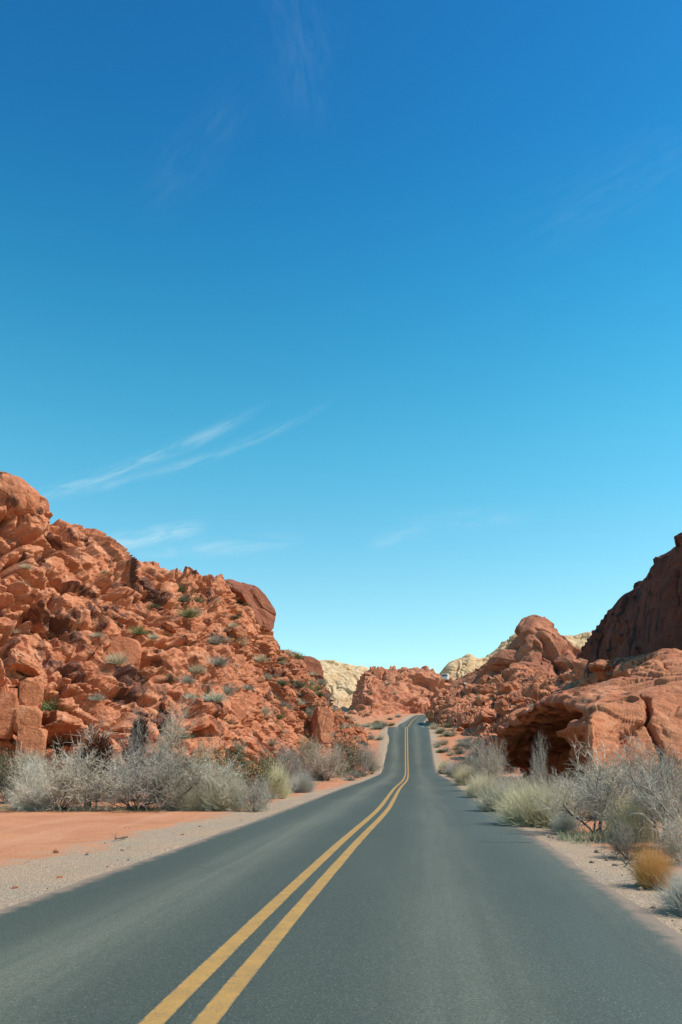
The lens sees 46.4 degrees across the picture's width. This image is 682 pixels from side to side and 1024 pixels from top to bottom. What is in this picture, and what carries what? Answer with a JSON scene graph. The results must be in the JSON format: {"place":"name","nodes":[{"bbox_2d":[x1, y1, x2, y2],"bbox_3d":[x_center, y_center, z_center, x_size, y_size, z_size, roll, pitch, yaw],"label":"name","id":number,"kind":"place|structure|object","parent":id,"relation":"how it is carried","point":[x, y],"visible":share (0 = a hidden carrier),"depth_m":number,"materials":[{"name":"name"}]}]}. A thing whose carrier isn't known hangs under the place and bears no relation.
{"place":"outdoors","nodes":[
{"label":"outdoors","id":0,"kind":"place"},
{"bbox_2d":[0,505,369,792],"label":"rocky hill","id":1,"kind":"structure","parent":0,"point":[54,613],"depth_m":49.91,"materials":[{"name":"red stone"}]},
{"bbox_2d":[0,688,18,739],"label":"cliff block","id":2,"kind":"structure","parent":1,"relation":"on","point":[9,700],"depth_m":33.54,"materials":[{"name":"orange stone"}]},
{"bbox_2d":[0,471,49,536],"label":"summit boulder","id":3,"kind":"object","parent":1,"relation":"on","point":[19,496],"visible":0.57,"depth_m":53.08,"materials":[{"name":"red stone"}]},
{"bbox_2d":[5,648,44,676],"bbox_3d":[-14.534,7.045,36.745,1.808,0.973,1.527,36,-18,-34],"label":"boulder","id":4,"kind":"object","parent":1,"relation":"on","point":[23,663],"visible":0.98,"depth_m":36.28,"materials":[{"name":"stone"}]},
{"bbox_2d":[15,727,47,759],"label":"cliff block","id":5,"kind":"structure","parent":1,"relation":"on","point":[35,738],"depth_m":33.15,"materials":[{"name":"orange stone"}]},
{"bbox_2d":[13,705,42,732],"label":"cliff block","id":6,"kind":"structure","parent":5,"relation":"on","point":[27,716],"depth_m":33.63,"materials":[{"name":"orange stone"}]},
{"bbox_2d":[16,681,43,708],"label":"cliff block","id":7,"kind":"structure","parent":6,"relation":"on","point":[31,693],"depth_m":34.21,"materials":[{"name":"orange stone"}]},
{"bbox_2d":[40,698,70,710],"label":"hill shrub","id":8,"kind":"object","parent":1,"relation":"on","point":[48,708],"visible":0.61,"depth_m":36.13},
{"bbox_2d":[88,691,108,700],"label":"hill shrub","id":9,"kind":"object","parent":1,"relation":"on","point":[97,698],"visible":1,"depth_m":37.17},
{"bbox_2d":[100,651,129,664],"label":"hill shrub","id":10,"kind":"object","parent":1,"relation":"on","point":[112,659],"visible":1,"depth_m":43.68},
{"bbox_2d":[101,636,141,668],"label":"cliff block","id":11,"kind":"structure","parent":1,"relation":"on","point":[128,646],"depth_m":47.87,"materials":[{"name":"red stone"}]},
{"bbox_2d":[128,624,150,634],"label":"hill shrub","id":12,"kind":"object","parent":1,"relation":"on","point":[139,631],"visible":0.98,"depth_m":49.91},
{"bbox_2d":[138,666,156,679],"bbox_3d":[-10.654,8.891,43.850,0.942,0.733,0.988,-27,-30,24],"label":"boulder","id":13,"kind":"object","parent":1,"relation":"on","point":[148,672],"visible":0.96,"depth_m":43.65,"materials":[{"name":"stone"}]},
{"bbox_2d":[160,697,175,712],"bbox_3d":[-9.296,10.398,42.581,0.840,0.958,0.983,-12,-24,9],"label":"boulder","id":14,"kind":"object","parent":1,"relation":"on","point":[164,703],"visible":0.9,"depth_m":42.30,"materials":[{"name":"stone"}]},
{"bbox_2d":[161,621,179,632],"bbox_3d":[-11.771,7.890,54.673,1.253,0.768,1.123,20,-38,-6],"label":"boulder","id":15,"kind":"object","parent":1,"relation":"on","point":[172,627],"visible":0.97,"depth_m":54.30,"materials":[{"name":"stone"}]},
{"bbox_2d":[178,674,198,684],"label":"hill shrub","id":16,"kind":"object","parent":1,"relation":"on","point":[190,681],"visible":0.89,"depth_m":47.15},
{"bbox_2d":[175,607,202,617],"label":"hill shrub","id":17,"kind":"object","parent":1,"relation":"on","point":[187,613],"visible":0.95,"depth_m":57.45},
{"bbox_2d":[186,664,207,673],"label":"hill shrub","id":18,"kind":"object","parent":1,"relation":"on","point":[200,669],"visible":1,"depth_m":49.59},
{"bbox_2d":[199,690,229,701],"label":"hill shrub","id":19,"kind":"object","parent":1,"relation":"on","point":[217,697],"visible":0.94,"depth_m":46.48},
{"bbox_2d":[206,632,224,643],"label":"hill shrub","id":20,"kind":"object","parent":1,"relation":"on","point":[214,641],"visible":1,"depth_m":56.48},
{"bbox_2d":[205,652,234,665],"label":"hill shrub","id":21,"kind":"object","parent":1,"relation":"on","point":[221,661],"visible":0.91,"depth_m":52.61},
{"bbox_2d":[217,683,236,695],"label":"hill shrub","id":22,"kind":"object","parent":1,"relation":"on","point":[228,691],"visible":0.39,"depth_m":51.70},
{"bbox_2d":[229,699,245,724],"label":"cliff block","id":23,"kind":"structure","parent":1,"relation":"on","point":[240,714],"depth_m":51.60,"materials":[{"name":"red stone"}]},
{"bbox_2d":[230,625,247,639],"bbox_3d":[-8.248,9.624,62.682,1.331,1.449,1.549,15,-23,-40],"label":"boulder","id":24,"kind":"object","parent":1,"relation":"on","point":[237,630],"visible":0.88,"depth_m":62.18,"materials":[{"name":"stone"}]},
{"bbox_2d":[226,579,275,631],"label":"cap boulder","id":25,"kind":"object","parent":1,"relation":"on","point":[258,599],"visible":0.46,"depth_m":74.01,"materials":[{"name":"brown stone"}]},
{"bbox_2d":[255,654,271,662],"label":"hill shrub","id":26,"kind":"object","parent":1,"relation":"on","point":[262,659],"visible":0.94,"depth_m":63.59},
{"bbox_2d":[301,688,315,703],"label":"boulder","id":27,"kind":"object","parent":1,"relation":"on","point":[309,696],"visible":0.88,"depth_m":73.55,"materials":[{"name":"stone"}]},
{"bbox_2d":[300,656,323,679],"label":"skyline boulder","id":28,"kind":"object","parent":1,"relation":"on","point":[313,664],"visible":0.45,"depth_m":87.13,"materials":[{"name":"brown stone"}]},
{"bbox_2d":[309,706,333,743],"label":"cliff block","id":29,"kind":"structure","parent":1,"relation":"on","point":[321,725],"depth_m":69.41,"materials":[{"name":"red stone"}]},
{"bbox_2d":[334,714,344,726],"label":"boulder","id":30,"kind":"object","parent":1,"relation":"on","point":[340,721],"visible":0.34,"depth_m":93.20,"materials":[{"name":"stone"}]},
{"bbox_2d":[0,774,640,845],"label":"dry grass","id":31,"kind":"structure","parent":0,"point":[569,835],"depth_m":16.28,"materials":[{"name":"plant"}]},
{"bbox_2d":[296,653,368,711],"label":"pale hill","id":32,"kind":"structure","parent":0,"point":[342,679],"depth_m":327.37,"materials":[{"name":"yellow stone"}]},
{"bbox_2d":[0,714,681,1023],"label":"road","id":33,"kind":"structure","parent":0,"point":[444,903],"depth_m":6.85,"materials":[{"name":"asphalt"}]},
{"bbox_2d":[138,716,417,1023],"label":"road marking","id":34,"kind":"structure","parent":33,"relation":"on","point":[165,1009],"depth_m":6.23,"materials":[{"name":"yellow paint"}]},
{"bbox_2d":[191,716,418,1023],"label":"road marking","id":35,"kind":"structure","parent":33,"relation":"on","point":[217,1007],"depth_m":6.23,"materials":[{"name":"yellow paint"}]},
{"bbox_2d":[0,713,681,934],"bbox_3d":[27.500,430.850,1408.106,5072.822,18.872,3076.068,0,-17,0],"label":"ground","id":36,"kind":"structure","parent":0,"point":[72,837],"depth_m":15.13,"materials":[{"name":"sand"}]},
{"bbox_2d":[0,739,54,803],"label":"silver tuft","id":37,"kind":"object","parent":36,"relation":"on","point":[31,770],"visible":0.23,"depth_m":26.08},
{"bbox_2d":[0,743,55,802],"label":"green shrub","id":38,"kind":"object","parent":36,"relation":"on","point":[2,770],"visible":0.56,"depth_m":26.03,"materials":[{"name":"green plant"}]},
{"bbox_2d":[1,746,66,797],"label":"brown shrub","id":39,"kind":"object","parent":36,"relation":"on","point":[36,754],"visible":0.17,"depth_m":29.55,"materials":[{"name":"plant"}]},
{"bbox_2d":[4,779,69,810],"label":"silver tuft","id":40,"kind":"object","parent":36,"relation":"on","point":[42,803],"visible":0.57,"depth_m":23.04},
{"bbox_2d":[0,742,119,810],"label":"grey shrub","id":41,"kind":"object","parent":36,"relation":"on","point":[62,787],"visible":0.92,"depth_m":23.14,"materials":[{"name":"plant"}]},
{"bbox_2d":[42,719,146,810],"bbox_3d":[-7.671,7.704,24.410,3.170,2.719,4.035,8,-19,-23],"label":"shrub","id":42,"kind":"object","parent":36,"relation":"on","point":[100,745],"visible":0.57,"depth_m":24.34,"materials":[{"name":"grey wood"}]},
{"bbox_2d":[61,750,143,800],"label":"brown shrub","id":43,"kind":"object","parent":36,"relation":"on","point":[112,771],"visible":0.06,"depth_m":29.26,"materials":[{"name":"plant"}]},
{"bbox_2d":[65,734,202,811],"bbox_3d":[-6.210,7.884,24.295,3.797,2.332,4.360,-6,-18,17],"label":"grey shrub","id":44,"kind":"object","parent":36,"relation":"on","point":[125,781],"visible":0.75,"depth_m":23.85,"materials":[{"name":"plant"}]},
{"bbox_2d":[112,700,161,800],"bbox_3d":[-7.446,8.830,29.638,1.883,3.687,2.668,-8,-19,24],"label":"bare tree","id":45,"kind":"object","parent":36,"relation":"on","point":[140,733],"visible":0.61,"depth_m":29.45,"materials":[{"name":"plant"}]},
{"bbox_2d":[127,741,227,810],"bbox_3d":[-5.064,8.074,24.393,3.353,2.045,4.227,-1,-17,2],"label":"brown shrub","id":46,"kind":"object","parent":36,"relation":"on","point":[171,785],"visible":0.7,"depth_m":23.92,"materials":[{"name":"plant"}]},
{"bbox_2d":[135,688,223,785],"bbox_3d":[-5.782,8.938,29.874,3.410,4.301,3.441,28,-15,8],"label":"bare tree","id":47,"kind":"object","parent":36,"relation":"on","point":[170,729],"visible":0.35,"depth_m":29.32,"materials":[{"name":"plant"}]},
{"bbox_2d":[163,782,209,811],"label":"straw tuft","id":48,"kind":"object","parent":36,"relation":"on","point":[188,804],"visible":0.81,"depth_m":23.69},
{"bbox_2d":[160,749,248,810],"bbox_3d":[-4.104,8.248,24.594,3.004,1.849,2.790,-5,-18,16],"label":"grey shrub","id":49,"kind":"object","parent":36,"relation":"on","point":[215,777],"visible":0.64,"depth_m":24.21,"materials":[{"name":"plant"}]},
{"bbox_2d":[175,737,259,798],"bbox_3d":[-4.998,9.470,29.430,3.556,2.375,2.998,11,-20,-30],"label":"green shrub","id":50,"kind":"object","parent":36,"relation":"on","point":[208,761],"visible":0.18,"depth_m":29.12,"materials":[{"name":"green plant"}]},
{"bbox_2d":[195,767,254,811],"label":"straw tuft","id":51,"kind":"object","parent":36,"relation":"on","point":[215,802],"visible":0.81,"depth_m":23.73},
{"bbox_2d":[192,735,262,796],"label":"green shrub","id":52,"kind":"object","parent":36,"relation":"on","point":[232,758],"visible":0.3,"depth_m":30.00,"materials":[{"name":"green plant"}]},
{"bbox_2d":[232,772,281,811],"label":"grey shrub","id":53,"kind":"object","parent":36,"relation":"on","point":[257,799],"visible":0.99,"depth_m":23.44,"materials":[{"name":"plant"}]},
{"bbox_2d":[232,741,283,798],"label":"green shrub","id":54,"kind":"object","parent":36,"relation":"on","point":[262,770],"visible":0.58,"depth_m":31.23,"materials":[{"name":"green plant"}]},
{"bbox_2d":[258,754,296,798],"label":"straw tuft","id":55,"kind":"object","parent":36,"relation":"on","point":[284,793],"visible":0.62,"depth_m":31.27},
{"bbox_2d":[253,738,311,788],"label":"grey shrub","id":56,"kind":"object","parent":36,"relation":"on","point":[292,765],"visible":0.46,"depth_m":41.85,"materials":[{"name":"plant"}]},
{"bbox_2d":[288,766,321,792],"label":"silver tuft","id":57,"kind":"object","parent":36,"relation":"on","point":[302,785],"visible":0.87,"depth_m":37.05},
{"bbox_2d":[290,732,337,778],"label":"brown shrub","id":58,"kind":"object","parent":36,"relation":"on","point":[302,749],"visible":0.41,"depth_m":60.35,"materials":[{"name":"plant"}]},
{"bbox_2d":[297,733,356,780],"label":"grey shrub","id":59,"kind":"object","parent":36,"relation":"on","point":[329,767],"visible":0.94,"depth_m":58.04,"materials":[{"name":"plant"}]},
{"bbox_2d":[325,729,365,777],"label":"shrub","id":60,"kind":"object","parent":36,"relation":"on","point":[352,753],"visible":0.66,"depth_m":68.17,"materials":[{"name":"grey plant"}]},
{"bbox_2d":[344,739,376,774],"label":"grey shrub","id":61,"kind":"object","parent":36,"relation":"on","point":[366,763],"visible":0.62,"depth_m":78.17,"materials":[{"name":"plant"}]},
{"bbox_2d":[363,743,383,773],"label":"grey shrub","id":62,"kind":"object","parent":36,"relation":"on","point":[372,763],"visible":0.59,"depth_m":84.06,"materials":[{"name":"plant"}]},
{"bbox_2d":[443,759,467,776],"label":"silver tuft","id":63,"kind":"object","parent":36,"relation":"on","point":[450,768],"visible":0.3,"depth_m":70.59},
{"bbox_2d":[449,760,478,785],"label":"straw tuft","id":64,"kind":"object","parent":36,"relation":"on","point":[459,778],"visible":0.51,"depth_m":46.54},
{"bbox_2d":[442,728,492,777],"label":"grey shrub","id":65,"kind":"object","parent":36,"relation":"on","point":[469,750],"visible":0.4,"depth_m":59.35,"materials":[{"name":"plant"}]},
{"bbox_2d":[459,772,503,798],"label":"straw tuft","id":66,"kind":"object","parent":36,"relation":"on","point":[474,786],"visible":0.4,"depth_m":31.48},
{"bbox_2d":[463,737,513,789],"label":"grey shrub","id":67,"kind":"object","parent":36,"relation":"on","point":[493,768],"visible":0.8,"depth_m":38.25,"materials":[{"name":"plant"}]},
{"bbox_2d":[478,736,511,782],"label":"shrub","id":68,"kind":"object","parent":36,"relation":"on","point":[501,758],"visible":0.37,"depth_m":41.98,"materials":[{"name":"plant"}]},
{"bbox_2d":[469,773,527,811],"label":"straw tuft","id":69,"kind":"object","parent":36,"relation":"on","point":[487,802],"visible":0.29,"depth_m":23.00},
{"bbox_2d":[491,770,543,795],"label":"grey shrub","id":70,"kind":"object","parent":36,"relation":"on","point":[517,779],"visible":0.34,"depth_m":30.07,"materials":[{"name":"plant"}]},
{"bbox_2d":[484,773,587,830],"bbox_3d":[4.407,6.563,18.259,2.552,1.243,2.198,-6,-18,18],"label":"straw tuft","id":71,"kind":"object","parent":36,"relation":"on","point":[525,814],"visible":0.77,"depth_m":18.02,"materials":[{"name":"plant"}]},
{"bbox_2d":[529,730,552,796],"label":"shrub","id":72,"kind":"object","parent":36,"relation":"on","point":[539,769],"visible":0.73,"depth_m":25.94,"materials":[{"name":"plant"}]},
{"bbox_2d":[523,766,583,811],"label":"grey shrub","id":73,"kind":"object","parent":36,"relation":"on","point":[555,781],"visible":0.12,"depth_m":23.12,"materials":[{"name":"plant"}]},
{"bbox_2d":[546,802,582,831],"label":"silver tuft","id":74,"kind":"object","parent":36,"relation":"on","point":[561,823],"visible":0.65,"depth_m":16.88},
{"bbox_2d":[494,676,642,777],"bbox_3d":[23.944,16.461,57.155,25.268,7.809,45.064,0,-17,0],"label":"rock ledge","id":75,"kind":"object","parent":36,"relation":"on","point":[549,716],"visible":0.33,"depth_m":54.90,"materials":[{"name":"red stone"}]},
{"bbox_2d":[521,730,651,836],"bbox_3d":[5.177,5.638,16.611,3.212,2.087,2.524,3,-18,-9],"label":"shrub","id":76,"kind":"object","parent":36,"relation":"on","point":[562,803],"visible":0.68,"depth_m":16.43,"materials":[{"name":"plant"}]},
{"bbox_2d":[550,767,625,819],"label":"grey shrub","id":77,"kind":"object","parent":36,"relation":"on","point":[578,788],"visible":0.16,"depth_m":20.59,"materials":[{"name":"plant"}]},
{"bbox_2d":[565,752,660,819],"bbox_3d":[7.319,7.298,21.345,3.337,1.716,2.647,5,-18,-17],"label":"shrub","id":78,"kind":"object","parent":36,"relation":"on","point":[603,778],"visible":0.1,"depth_m":21.29,"materials":[{"name":"plant"}]},
{"bbox_2d":[561,730,681,841],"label":"shrub","id":79,"kind":"object","parent":36,"relation":"on","point":[633,782],"visible":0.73,"depth_m":15.15,"materials":[{"name":"plant"}]},
{"bbox_2d":[595,817,652,858],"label":"shrub","id":80,"kind":"object","parent":36,"relation":"on","point":[618,844],"visible":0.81,"depth_m":12.27,"materials":[{"name":"plant"}]},
{"bbox_2d":[594,789,661,840],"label":"shrub","id":81,"kind":"object","parent":36,"relation":"on","point":[621,815],"visible":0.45,"depth_m":15.07,"materials":[{"name":"plant"}]},
{"bbox_2d":[588,738,681,819],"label":"grey shrub","id":82,"kind":"object","parent":36,"relation":"on","point":[680,787],"visible":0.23,"depth_m":20.25,"materials":[{"name":"plant"}]},
{"bbox_2d":[616,756,681,851],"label":"shrub","id":83,"kind":"object","parent":36,"relation":"on","point":[663,806],"visible":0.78,"depth_m":13.83,"materials":[{"name":"plant"}]},
{"bbox_2d":[619,831,680,890],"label":"rust tuft","id":84,"kind":"object","parent":36,"relation":"on","point":[647,869],"visible":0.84,"depth_m":9.30,"materials":[{"name":"plant"}]},
{"bbox_2d":[644,856,681,916],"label":"silver tuft","id":85,"kind":"object","parent":36,"relation":"on","point":[673,903],"visible":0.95,"depth_m":7.77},
{"bbox_2d":[645,738,681,807],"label":"shrub","id":86,"kind":"object","parent":36,"relation":"on","point":[675,760],"visible":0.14,"depth_m":24.61,"materials":[{"name":"grey plant"}]},
{"bbox_2d":[646,811,681,865],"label":"grey shrub","id":87,"kind":"object","parent":36,"relation":"on","point":[676,841],"visible":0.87,"depth_m":11.70,"materials":[{"name":"plant"}]},
{"bbox_2d":[0,0,681,673],"label":"sky","id":88,"kind":"structure","parent":0,"point":[365,316],"materials":[{"name":"blue"}]},
{"bbox_2d":[345,665,453,717],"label":"red ridge","id":89,"kind":"structure","parent":0,"point":[417,690],"depth_m":266.46,"materials":[{"name":"stone"}]},
{"bbox_2d":[449,614,580,689],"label":"sandstone peak","id":90,"kind":"structure","parent":0,"point":[533,641],"depth_m":190.49,"materials":[{"name":"stone"}]},
{"bbox_2d":[486,649,518,669],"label":"peak knob","id":91,"kind":"object","parent":90,"relation":"on","point":[500,659],"visible":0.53,"depth_m":187.79,"materials":[{"name":"brown stone"}]},
{"bbox_2d":[518,661,547,675],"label":"peak knob","id":92,"kind":"object","parent":90,"relation":"on","point":[534,665],"visible":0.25,"depth_m":176.21,"materials":[{"name":"brown stone"}]},
{"bbox_2d":[552,633,567,654],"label":"peak knob","id":93,"kind":"object","parent":90,"relation":"on","point":[561,643],"visible":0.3,"depth_m":188.54,"materials":[{"name":"brown stone"}]},
{"bbox_2d":[554,652,575,671],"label":"peak knob","id":94,"kind":"object","parent":90,"relation":"on","point":[563,662],"visible":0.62,"depth_m":180.62,"materials":[{"name":"brown stone"}]},
{"bbox_2d":[439,632,591,679],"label":"cream ridge","id":95,"kind":"structure","parent":0,"point":[461,667],"depth_m":330.73,"materials":[{"name":"yellow stone"}]},
{"bbox_2d":[430,653,650,773],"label":"rubble slope","id":96,"kind":"structure","parent":0,"point":[519,674],"depth_m":119.57,"materials":[{"name":"red stone"}]},
{"bbox_2d":[457,714,470,728],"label":"boulder","id":97,"kind":"object","parent":96,"relation":"on","point":[464,721],"visible":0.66,"depth_m":114.68,"materials":[{"name":"stone"}]},
{"bbox_2d":[475,696,488,706],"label":"boulder","id":98,"kind":"object","parent":96,"relation":"on","point":[480,701],"visible":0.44,"depth_m":128.85,"materials":[{"name":"stone"}]},
{"bbox_2d":[474,708,498,724],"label":"boulder","id":99,"kind":"object","parent":96,"relation":"on","point":[487,715],"visible":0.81,"depth_m":111.75,"materials":[{"name":"stone"}]},
{"bbox_2d":[479,686,495,694],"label":"boulder","id":100,"kind":"object","parent":96,"relation":"on","point":[487,690],"visible":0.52,"depth_m":145.27,"materials":[{"name":"stone"}]},
{"bbox_2d":[483,733,498,753],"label":"boulder","id":101,"kind":"object","parent":96,"relation":"on","point":[494,737],"visible":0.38,"depth_m":94.86,"materials":[{"name":"stone"}]},
{"bbox_2d":[494,698,508,711],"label":"boulder","id":102,"kind":"object","parent":96,"relation":"on","point":[501,704],"visible":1,"depth_m":99.40,"materials":[{"name":"stone"}]},
{"bbox_2d":[496,683,514,693],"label":"boulder","id":103,"kind":"object","parent":96,"relation":"on","point":[502,688],"visible":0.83,"depth_m":127.33,"materials":[{"name":"stone"}]},
{"bbox_2d":[528,682,539,699],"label":"boulder","id":104,"kind":"object","parent":96,"relation":"on","point":[533,690],"visible":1,"depth_m":95.43,"materials":[{"name":"stone"}]},
{"bbox_2d":[532,672,546,680],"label":"boulder","id":105,"kind":"object","parent":96,"relation":"on","point":[538,676],"visible":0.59,"depth_m":126.48,"materials":[{"name":"stone"}]},
{"bbox_2d":[572,658,587,679],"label":"boulder","id":106,"kind":"object","parent":96,"relation":"on","point":[579,666],"visible":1,"depth_m":99.45,"materials":[{"name":"red stone"}]},
{"bbox_2d":[588,659,612,672],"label":"boulder","id":107,"kind":"object","parent":96,"relation":"on","point":[601,665],"visible":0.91,"depth_m":92.60,"materials":[{"name":"stone"}]},
{"bbox_2d":[555,648,681,791],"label":"sandstone slab","id":108,"kind":"structure","parent":0,"point":[650,706],"depth_m":33.95,"materials":[{"name":"stone"}]},
{"bbox_2d":[647,649,668,659],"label":"boulder","id":109,"kind":"object","parent":108,"relation":"on","point":[650,656],"visible":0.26,"depth_m":69.78,"materials":[{"name":"red stone"}]},
{"bbox_2d":[562,532,681,673],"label":"sandstone dome","id":110,"kind":"structure","parent":0,"point":[644,616],"depth_m":113.00,"materials":[{"name":"stone"}]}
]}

